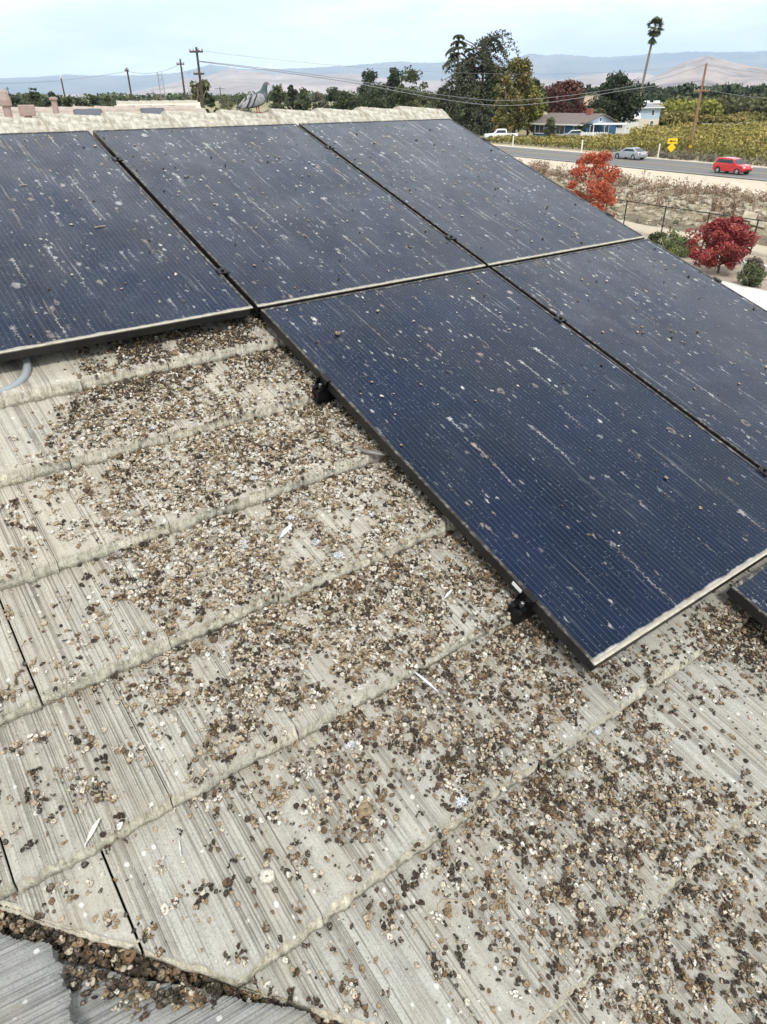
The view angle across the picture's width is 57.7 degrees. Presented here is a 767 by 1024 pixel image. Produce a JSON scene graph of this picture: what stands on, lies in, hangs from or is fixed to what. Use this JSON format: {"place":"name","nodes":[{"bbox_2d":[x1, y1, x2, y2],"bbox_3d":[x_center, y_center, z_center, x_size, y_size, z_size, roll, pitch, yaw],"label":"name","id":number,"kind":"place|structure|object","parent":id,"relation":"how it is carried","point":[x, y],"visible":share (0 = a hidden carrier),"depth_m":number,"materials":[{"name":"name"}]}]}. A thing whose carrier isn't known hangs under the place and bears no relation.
{"place":"outdoors","nodes":[
{"label":"outdoors","id":0,"kind":"place"},
{"bbox_2d":[0,105,206,117],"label":"neighbour house","id":1,"kind":"structure","parent":0,"point":[115,108],"depth_m":12.13,"materials":[{"name":"beige ceramic"}]},
{"bbox_2d":[0,89,12,116],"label":"vent pipe","id":2,"kind":"object","parent":1,"relation":"on","point":[5,102],"visible":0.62,"depth_m":9.33,"materials":[{"name":"metal"}]},
{"bbox_2d":[17,105,35,117],"bbox_3d":[-5.107,-5.420,10.179,0.221,0.920,0.197,-13,33,-20],"label":"chimney","id":3,"kind":"object","parent":1,"relation":"on","point":[27,111],"visible":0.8,"depth_m":9.90,"materials":[{"name":"metal"}]},
{"bbox_2d":[49,97,58,113],"bbox_3d":[-4.679,-5.444,10.124,0.119,1.020,0.117,-13,33,-19],"label":"vent pipe","id":4,"kind":"object","parent":1,"relation":"on","point":[55,108],"visible":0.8,"depth_m":9.89,"materials":[{"name":"metal"}]},
{"bbox_2d":[73,108,101,115],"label":"roof panel","id":5,"kind":"structure","parent":1,"relation":"on","point":[95,112],"depth_m":11.91,"materials":[{"name":"grey"}]},
{"bbox_2d":[140,108,163,113],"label":"roof panel","id":6,"kind":"structure","parent":1,"relation":"on","point":[153,110],"depth_m":12.23,"materials":[{"name":"grey"}]},
{"bbox_2d":[116,100,200,107],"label":"neighbour house","id":7,"kind":"structure","parent":0,"point":[162,102],"depth_m":21.47,"materials":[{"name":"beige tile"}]},
{"bbox_2d":[10,68,654,96],"bbox_3d":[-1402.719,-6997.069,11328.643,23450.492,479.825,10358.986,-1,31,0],"label":"hills","id":8,"kind":"structure","parent":0,"point":[232,82],"depth_m":11209.29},
{"bbox_2d":[0,51,766,93],"bbox_3d":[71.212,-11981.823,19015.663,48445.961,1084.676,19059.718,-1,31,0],"label":"mountains","id":9,"kind":"structure","parent":0,"point":[557,66],"depth_m":19423.09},
{"bbox_2d":[0,94,766,290],"bbox_3d":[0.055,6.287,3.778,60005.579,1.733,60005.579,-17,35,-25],"label":"ground","id":10,"kind":"structure","parent":0,"point":[726,274],"depth_m":57.51,"materials":[{"name":"beige soil"}]},
{"bbox_2d":[8,93,28,106],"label":"tree","id":11,"kind":"object","parent":10,"relation":"on","point":[15,99],"visible":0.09,"depth_m":93.59,"materials":[{"name":"green plant"}]},
{"bbox_2d":[27,88,41,106],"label":"tree","id":12,"kind":"object","parent":10,"relation":"on","point":[34,94],"visible":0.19,"depth_m":98.42,"materials":[{"name":"green plant"}]},
{"bbox_2d":[29,94,50,106],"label":"tree","id":13,"kind":"object","parent":10,"relation":"on","point":[37,102],"visible":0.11,"depth_m":93.45,"materials":[{"name":"green plant"}]},
{"bbox_2d":[45,91,61,106],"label":"tree","id":14,"kind":"object","parent":10,"relation":"on","point":[52,94],"visible":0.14,"depth_m":97.03,"materials":[{"name":"green plant"}]},
{"bbox_2d":[61,96,72,106],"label":"tree","id":15,"kind":"object","parent":10,"relation":"on","point":[67,101],"visible":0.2,"depth_m":96.08,"materials":[{"name":"green plant"}]},
{"bbox_2d":[88,96,104,106],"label":"tree","id":16,"kind":"object","parent":10,"relation":"on","point":[94,100],"visible":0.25,"depth_m":98.87,"materials":[{"name":"green plant"}]},
{"bbox_2d":[189,47,204,107],"bbox_3d":[-14.394,-31.554,56.141,1.097,9.880,0.329,2,31,5],"label":"utility pole","id":17,"kind":"object","parent":10,"relation":"on","point":[199,73],"visible":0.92,"depth_m":54.35,"materials":[{"name":"brown"}]},
{"bbox_2d":[197,61,703,105],"bbox_3d":[10.437,-40.162,65.542,55.783,3.370,0.049,-15,34,-23],"label":"overhead wire","id":18,"kind":"object","parent":17,"relation":"attached to","point":[438,98],"visible":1,"depth_m":63.38,"materials":[{"name":"grey"}]},
{"bbox_2d":[199,50,705,73],"bbox_3d":[10.297,-41.677,64.853,55.533,1.492,0.019,-15,34,-23],"label":"overhead wire","id":19,"kind":"object","parent":17,"relation":"attached to","point":[426,71],"visible":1,"depth_m":61.53,"materials":[{"name":"grey"}]},
{"bbox_2d":[201,61,703,100],"bbox_3d":[10.268,-40.510,65.530,55.512,3.142,0.040,-15,34,-23],"label":"overhead wire","id":20,"kind":"object","parent":17,"relation":"attached to","point":[439,94],"visible":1,"depth_m":64.05,"materials":[{"name":"grey"}]},
{"bbox_2d":[189,79,210,112],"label":"tree","id":21,"kind":"object","parent":10,"relation":"on","point":[205,84],"visible":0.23,"depth_m":74.68,"materials":[{"name":"green plant"}]},
{"bbox_2d":[205,95,219,111],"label":"tree","id":22,"kind":"object","parent":10,"relation":"on","point":[210,103],"visible":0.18,"depth_m":79.86,"materials":[{"name":"green plant"}]},
{"bbox_2d":[217,96,236,109],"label":"tree","id":23,"kind":"object","parent":10,"relation":"on","point":[229,102],"visible":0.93,"depth_m":269.97,"materials":[{"name":"green plant"}]},
{"bbox_2d":[12,90,460,106],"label":"wood","id":24,"kind":"object","parent":10,"relation":"on","point":[114,97],"visible":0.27,"depth_m":507.34,"materials":[{"name":"green plant"}]},
{"bbox_2d":[268,84,291,108],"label":"tree","id":25,"kind":"object","parent":10,"relation":"on","point":[277,94],"visible":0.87,"depth_m":220.98,"materials":[{"name":"green plant"}]},
{"bbox_2d":[286,84,297,109],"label":"tree","id":26,"kind":"object","parent":10,"relation":"on","point":[292,92],"visible":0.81,"depth_m":225.58,"materials":[{"name":"green plant"}]},
{"bbox_2d":[293,87,311,110],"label":"tree","id":27,"kind":"object","parent":10,"relation":"on","point":[303,103],"visible":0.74,"depth_m":223.45,"materials":[{"name":"green plant"}]},
{"bbox_2d":[310,92,328,109],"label":"tree","id":28,"kind":"object","parent":10,"relation":"on","point":[319,96],"visible":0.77,"depth_m":231.24,"materials":[{"name":"green plant"}]},
{"bbox_2d":[324,87,338,108],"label":"tree","id":29,"kind":"object","parent":10,"relation":"on","point":[331,96],"visible":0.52,"depth_m":223.59,"materials":[{"name":"green plant"}]},
{"bbox_2d":[331,90,351,109],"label":"tree","id":30,"kind":"object","parent":10,"relation":"on","point":[341,99],"visible":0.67,"depth_m":213.78,"materials":[{"name":"green plant"}]},
{"bbox_2d":[340,97,363,109],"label":"tree","id":31,"kind":"object","parent":10,"relation":"on","point":[353,104],"visible":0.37,"depth_m":214.17,"materials":[{"name":"green plant"}]},
{"bbox_2d":[351,68,388,107],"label":"tree","id":32,"kind":"object","parent":10,"relation":"on","point":[366,77],"visible":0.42,"depth_m":193.85,"materials":[{"name":"green plant"}]},
{"bbox_2d":[358,82,394,108],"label":"tree","id":33,"kind":"object","parent":10,"relation":"on","point":[371,97],"visible":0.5,"depth_m":182.95,"materials":[{"name":"green plant"}]},
{"bbox_2d":[0,106,766,1023],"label":"house","id":34,"kind":"structure","parent":10,"relation":"on","point":[34,980],"depth_m":1.50,"materials":[{"name":"concrete"}]},
{"bbox_2d":[0,357,31,392],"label":"conduit","id":35,"kind":"object","parent":34,"relation":"on","point":[23,377],"visible":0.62,"depth_m":2.18,"materials":[{"name":"grey plastic"}]},
{"bbox_2d":[122,946,135,963],"bbox_3d":[-0.439,0.767,1.207,0.021,0.012,0.021,20,36,30],"label":"dropping lump","id":36,"kind":"object","parent":34,"relation":"on","point":[131,958],"visible":1,"depth_m":1.21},
{"bbox_2d":[160,902,170,914],"bbox_3d":[-0.397,0.724,1.269,0.021,0.010,0.020,22,53,-8],"label":"bird dropping","id":37,"kind":"object","parent":34,"relation":"on","point":[164,907],"visible":1,"depth_m":1.27,"materials":[{"name":"white"}]},
{"bbox_2d":[236,82,269,112],"bbox_3d":[-0.767,-2.438,4.094,0.229,0.156,0.097,-18,35,-27],"label":"pigeon","id":38,"kind":"object","parent":34,"relation":"on","point":[256,99],"visible":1,"depth_m":4.08,"materials":[{"name":"grey"}]},
{"bbox_2d":[259,868,274,883],"bbox_3d":[-0.222,0.695,1.329,0.031,0.018,0.024,-13,33,-19],"label":"dropping lump","id":39,"kind":"object","parent":34,"relation":"on","point":[269,873],"visible":1,"depth_m":1.33,"materials":[{"name":"white"}]},
{"bbox_2d":[111,137,488,164],"bbox_3d":[-0.775,-1.817,3.599,3.600,0.103,0.090,-21,55,-30],"label":"mounting rail","id":40,"kind":"object","parent":34,"relation":"attached to","point":[120,159],"visible":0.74,"depth_m":3.27,"materials":[{"name":"black metal"}]},
{"bbox_2d":[93,124,485,313],"bbox_3d":[-0.490,-1.496,3.321,1.158,0.034,1.722,-21,55,-30],"label":"solar panel","id":41,"kind":"object","parent":40,"relation":"attached to","point":[310,266],"visible":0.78,"depth_m":3.20,"materials":[{"name":"blue"}]},
{"bbox_2d":[299,118,644,268],"bbox_3d":[0.459,-1.862,3.916,1.158,0.034,1.722,-21,55,-30],"label":"solar panel","id":42,"kind":"object","parent":40,"relation":"attached to","point":[436,171],"visible":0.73,"depth_m":3.81,"materials":[{"name":"blue"}]},
{"bbox_2d":[357,801,373,816],"bbox_3d":[-0.037,0.620,1.447,0.041,0.016,0.028,-21,55,-30],"label":"dropping lump","id":43,"kind":"object","parent":34,"relation":"on","point":[368,806],"visible":1,"depth_m":1.45,"materials":[{"name":"beige"}]},
{"bbox_2d":[355,449,388,455],"bbox_3d":[-0.032,-0.191,2.220,0.116,0.006,0.023,13,45,-2],"label":"feather","id":44,"kind":"object","parent":34,"relation":"on","point":[374,452],"visible":0.93,"depth_m":2.22,"materials":[{"name":"grey"}]},
{"bbox_2d":[0,310,766,1023],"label":"bird droppings","id":45,"kind":"object","parent":34,"relation":"on","point":[224,554],"visible":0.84,"depth_m":1.68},
{"bbox_2d":[215,212,613,278],"bbox_3d":[-0.157,-1.103,3.054,3.600,0.103,0.090,-21,55,-30],"label":"mounting rail","id":46,"kind":"object","parent":34,"relation":"attached to","point":[223,271],"visible":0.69,"depth_m":2.72,"materials":[{"name":"black metal"}]},
{"bbox_2d":[0,130,252,361],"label":"solar panel","id":47,"kind":"object","parent":46,"relation":"attached to","point":[89,301],"visible":1,"depth_m":2.64,"materials":[{"name":"blue"}]},
{"bbox_2d":[438,883,474,923],"bbox_3d":[0.143,0.765,1.369,0.099,0.015,0.031,-20,36,-29],"label":"twig","id":48,"kind":"object","parent":34,"relation":"on","point":[456,900],"visible":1,"depth_m":1.37,"materials":[{"name":"beige wood"}]},
{"bbox_2d":[311,277,721,403],"bbox_3d":[0.748,-0.797,2.980,2.445,0.104,0.090,-21,55,-30],"label":"mounting rail","id":49,"kind":"object","parent":34,"relation":"attached to","point":[321,392],"visible":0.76,"depth_m":2.37,"materials":[{"name":"black metal"}]},
{"bbox_2d":[260,268,766,671],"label":"solar panel","id":50,"kind":"object","parent":49,"relation":"attached to","point":[497,491],"visible":1,"depth_m":2.30,"materials":[{"name":"blue"}]},
{"bbox_2d":[16,124,766,545],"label":"bird droppings","id":51,"kind":"object","parent":50,"relation":"on","point":[388,270],"visible":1,"depth_m":3.08,"materials":[{"name":"white"}]},
{"bbox_2d":[491,239,766,467],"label":"solar panel","id":52,"kind":"object","parent":49,"relation":"attached to","point":[657,358],"visible":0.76,"depth_m":3.06,"materials":[{"name":"blue"}]},
{"bbox_2d":[506,465,766,625],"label":"mounting rail","id":53,"kind":"object","parent":34,"relation":"attached to","point":[519,609],"visible":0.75,"depth_m":1.85,"materials":[{"name":"black metal"}]},
{"bbox_2d":[383,67,405,102],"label":"tree","id":54,"kind":"object","parent":10,"relation":"on","point":[393,79],"visible":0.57,"depth_m":194.77,"materials":[{"name":"green plant"}]},
{"bbox_2d":[387,86,423,108],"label":"tree","id":55,"kind":"object","parent":10,"relation":"on","point":[400,98],"visible":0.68,"depth_m":179.21,"materials":[{"name":"green plant"}]},
{"bbox_2d":[399,65,427,103],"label":"tree","id":56,"kind":"object","parent":10,"relation":"on","point":[412,76],"visible":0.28,"depth_m":198.85,"materials":[{"name":"green plant"}]},
{"bbox_2d":[411,90,436,107],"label":"tree","id":57,"kind":"object","parent":10,"relation":"on","point":[417,103],"visible":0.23,"depth_m":170.90,"materials":[{"name":"green plant"}]},
{"bbox_2d":[434,87,449,116],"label":"pine tree","id":58,"kind":"object","parent":10,"relation":"on","point":[440,105],"visible":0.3,"depth_m":128.52,"materials":[{"name":"green plant"}]},
{"bbox_2d":[426,34,484,131],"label":"cedar tree","id":59,"kind":"object","parent":10,"relation":"on","point":[461,69],"visible":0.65,"depth_m":125.57,"materials":[{"name":"green plant"}]},
{"bbox_2d":[441,48,484,125],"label":"cedar tree","id":60,"kind":"object","parent":10,"relation":"on","point":[476,76],"visible":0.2,"depth_m":128.76,"materials":[{"name":"green plant"}]},
{"bbox_2d":[452,80,496,135],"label":"cedar tree","id":61,"kind":"object","parent":10,"relation":"on","point":[474,112],"visible":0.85,"depth_m":124.37,"materials":[{"name":"green plant"}]},
{"bbox_2d":[463,29,519,86],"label":"cedar tree","id":62,"kind":"object","parent":10,"relation":"on","point":[483,53],"visible":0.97,"depth_m":125.46,"materials":[{"name":"green plant"}]},
{"bbox_2d":[475,71,507,134],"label":"cedar tree","id":63,"kind":"object","parent":10,"relation":"on","point":[488,87],"visible":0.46,"depth_m":125.60,"materials":[{"name":"green plant"}]},
{"bbox_2d":[483,63,503,117],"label":"cottonwood tree","id":64,"kind":"object","parent":10,"relation":"on","point":[499,76],"visible":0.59,"depth_m":125.47,"materials":[{"name":"green plant"}]},
{"bbox_2d":[484,129,517,137],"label":"pickup truck","id":65,"kind":"object","parent":10,"relation":"on","point":[496,132],"visible":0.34,"depth_m":109.71,"materials":[{"name":"white paint"}]},
{"bbox_2d":[491,74,516,139],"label":"poplar tree","id":66,"kind":"object","parent":10,"relation":"on","point":[503,123],"visible":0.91,"depth_m":110.62,"materials":[{"name":"green plant"}]},
{"bbox_2d":[489,56,540,132],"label":"poplar tree","id":67,"kind":"object","parent":10,"relation":"on","point":[520,68],"visible":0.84,"depth_m":114.00,"materials":[{"name":"green plant"}]},
{"bbox_2d":[518,84,548,135],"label":"poplar tree","id":68,"kind":"object","parent":10,"relation":"on","point":[537,112],"visible":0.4,"depth_m":118.31,"materials":[{"name":"green plant"}]},
{"bbox_2d":[527,77,548,118],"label":"oak tree","id":69,"kind":"object","parent":10,"relation":"on","point":[538,84],"visible":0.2,"depth_m":138.14,"materials":[{"name":"green plant"}]},
{"bbox_2d":[543,117,556,136],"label":"shrub","id":70,"kind":"object","parent":10,"relation":"on","point":[548,129],"visible":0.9,"depth_m":112.02,"materials":[{"name":"green plant"}]},
{"bbox_2d":[544,77,587,112],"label":"plum tree","id":71,"kind":"object","parent":10,"relation":"on","point":[563,89],"visible":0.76,"depth_m":142.50,"materials":[{"name":"red plant"}]},
{"bbox_2d":[559,130,587,137],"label":"parked car","id":72,"kind":"object","parent":10,"relation":"on","point":[574,132],"visible":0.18,"depth_m":110.44,"materials":[{"name":"grey paint"}]},
{"bbox_2d":[529,108,620,137],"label":"bungalow","id":73,"kind":"object","parent":10,"relation":"on","point":[565,122],"visible":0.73,"depth_m":114.38,"materials":[{"name":"blue"}]},
{"bbox_2d":[563,150,624,217],"bbox_3d":[10.306,-15.744,34.992,3.375,4.396,3.351,5,31,9],"label":"maple tree","id":74,"kind":"object","parent":10,"relation":"on","point":[602,194],"visible":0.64,"depth_m":34.04,"materials":[{"name":"red plant"}]},
{"bbox_2d":[592,123,626,134],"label":"carport","id":75,"kind":"object","parent":10,"relation":"on","point":[624,124],"visible":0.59,"depth_m":110.68,"materials":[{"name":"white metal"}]},
{"bbox_2d":[586,70,646,127],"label":"walnut tree","id":76,"kind":"object","parent":10,"relation":"on","point":[620,105],"visible":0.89,"depth_m":116.60,"materials":[{"name":"green plant"}]},
{"bbox_2d":[485,120,766,163],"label":"vineyard","id":77,"kind":"object","parent":10,"relation":"on","point":[749,138],"visible":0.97,"depth_m":91.87,"materials":[{"name":"green plant"}]},
{"bbox_2d":[516,158,766,231],"bbox_3d":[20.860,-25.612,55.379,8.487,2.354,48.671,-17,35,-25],"label":"dry weeds","id":78,"kind":"object","parent":10,"relation":"on","point":[678,189],"visible":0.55,"depth_m":53.90,"materials":[{"name":"brown plant"}]},
{"bbox_2d":[537,169,766,241],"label":"dry weeds","id":79,"kind":"object","parent":10,"relation":"on","point":[703,208],"visible":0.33,"depth_m":51.53,"materials":[{"name":"brown plant"}]},
{"bbox_2d":[639,16,664,95],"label":"palm tree","id":80,"kind":"object","parent":10,"relation":"on","point":[653,33],"visible":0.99,"depth_m":149.07,"materials":[{"name":"green plant"}]},
{"bbox_2d":[543,81,766,104],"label":"wood","id":81,"kind":"object","parent":10,"relation":"on","point":[654,93],"visible":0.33,"depth_m":279.52,"materials":[{"name":"green plant"}]},
{"bbox_2d":[647,230,667,244],"bbox_3d":[13.392,-13.214,34.020,0.951,1.009,1.074,-16,34,-25],"label":"shrub","id":82,"kind":"object","parent":10,"relation":"on","point":[655,236],"visible":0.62,"depth_m":33.89,"materials":[{"name":"green plant"}]},
{"bbox_2d":[658,229,682,249],"bbox_3d":[13.715,-12.801,33.075,1.328,1.270,1.415,9,32,16],"label":"shrub","id":83,"kind":"object","parent":10,"relation":"on","point":[673,235],"visible":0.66,"depth_m":32.81,"materials":[{"name":"green plant"}]},
{"bbox_2d":[667,138,677,158],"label":"road sign","id":84,"kind":"object","parent":10,"relation":"on","point":[671,147],"visible":1,"depth_m":78.56,"materials":[{"name":"yellow metal"}]},
{"bbox_2d":[669,236,698,256],"bbox_3d":[13.861,-12.185,32.197,1.151,1.116,1.360,-5,31,-8],"label":"shrub","id":85,"kind":"object","parent":10,"relation":"on","point":[677,248],"visible":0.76,"depth_m":32.04,"materials":[{"name":"green plant"}]},
{"bbox_2d":[604,199,766,256],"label":"wire fence","id":86,"kind":"object","parent":10,"relation":"on","point":[709,213],"visible":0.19,"depth_m":35.48,"materials":[{"name":"black"}]},
{"bbox_2d":[612,147,766,165],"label":"dry weeds","id":87,"kind":"object","parent":10,"relation":"on","point":[711,157],"visible":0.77,"depth_m":77.80,"materials":[{"name":"brown plant"}]},
{"bbox_2d":[660,98,725,115],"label":"orchard","id":88,"kind":"object","parent":10,"relation":"on","point":[711,107],"visible":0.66,"depth_m":181.26,"materials":[{"name":"yellow plant"}]},
{"bbox_2d":[688,63,709,155],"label":"utility pole","id":89,"kind":"object","parent":10,"relation":"on","point":[696,113],"visible":0.96,"depth_m":77.45,"materials":[{"name":"beige"}]},
{"bbox_2d":[658,109,766,126],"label":"orchard","id":90,"kind":"object","parent":10,"relation":"on","point":[666,118],"visible":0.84,"depth_m":162.97,"materials":[{"name":"gold plant"}]},
{"bbox_2d":[670,93,766,114],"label":"wood","id":91,"kind":"object","parent":10,"relation":"on","point":[732,104],"visible":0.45,"depth_m":224.47,"materials":[{"name":"green plant"}]},
{"bbox_2d":[685,214,761,272],"bbox_3d":[14.069,-10.948,28.832,2.991,2.462,3.030,-13,33,-20],"label":"maple tree","id":92,"kind":"object","parent":10,"relation":"on","point":[723,243],"visible":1,"depth_m":28.47,"materials":[{"name":"red plant"}]},
{"bbox_2d":[743,210,757,222],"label":"concrete slab","id":93,"kind":"structure","parent":10,"relation":"on","point":[750,214],"depth_m":40.01,"materials":[{"name":"beige concrete"}]},
{"bbox_2d":[736,262,766,287],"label":"shrub","id":94,"kind":"object","parent":10,"relation":"on","point":[750,281],"visible":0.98,"depth_m":27.07,"materials":[{"name":"green plant"}]},
{"bbox_2d":[741,256,764,276],"bbox_3d":[15.304,-10.065,28.758,0.941,1.003,1.110,16,35,25],"label":"shrub","id":95,"kind":"object","parent":10,"relation":"on","point":[755,260],"visible":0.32,"depth_m":28.58,"materials":[{"name":"green plant"}]},
{"bbox_2d":[749,220,765,229],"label":"concrete slab","id":96,"kind":"structure","parent":10,"relation":"on","point":[760,225],"depth_m":39.20,"materials":[{"name":"beige concrete"}]},
{"bbox_2d":[0,0,766,77],"label":"sky","id":97,"kind":"structure","parent":0,"point":[39,38],"materials":[{"name":"white"}]},
{"bbox_2d":[616,113,640,132],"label":"shed","id":98,"kind":"structure","parent":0,"point":[632,124],"depth_m":127.34,"materials":[{"name":"white"}]},
{"bbox_2d":[494,145,766,180],"bbox_3d":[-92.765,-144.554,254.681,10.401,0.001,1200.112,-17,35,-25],"label":"road","id":99,"kind":"structure","parent":0,"point":[660,166],"depth_m":73.76,"materials":[{"name":"grey asphalt"}]},
{"bbox_2d":[613,147,647,159],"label":"sedan car","id":100,"kind":"object","parent":99,"relation":"on","point":[632,153],"visible":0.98,"depth_m":77.80,"materials":[{"name":"silver metal"}]},
{"bbox_2d":[713,157,752,174],"bbox_3d":[32.148,-31.851,64.070,1.600,1.347,3.286,-17,35,-25],"label":"hatchback car","id":101,"kind":"object","parent":99,"relation":"on","point":[735,166],"visible":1,"depth_m":63.59,"materials":[{"name":"red paint"}]},
{"bbox_2d":[636,103,664,128],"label":"two storey house","id":102,"kind":"structure","parent":0,"point":[649,113],"depth_m":135.28,"materials":[{"name":"blue"}]},
{"bbox_2d":[640,56,766,89],"bbox_3d":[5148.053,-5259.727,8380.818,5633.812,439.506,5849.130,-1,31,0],"label":"hills","id":103,"kind":"structure","parent":0,"point":[719,75],"depth_m":7761.38,"materials":[{"name":"brown soil"}]},
{"bbox_2d":[721,281,766,309],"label":"driveway","id":104,"kind":"structure","parent":0,"point":[757,296],"depth_m":26.29,"materials":[{"name":"concrete"}]},
{"bbox_3d":[1.885,0.181,2.310,1.860,0.097,0.090,-21,55,-30],"label":"rail","id":105,"kind":"object","parent":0,"visible":0},
{"bbox_2d":[726,563,766,628],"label":"solar panel","id":106,"kind":"object","parent":105,"relation":"attached to","point":[748,593],"visible":1,"depth_m":1.99,"materials":[{"name":"blue"}]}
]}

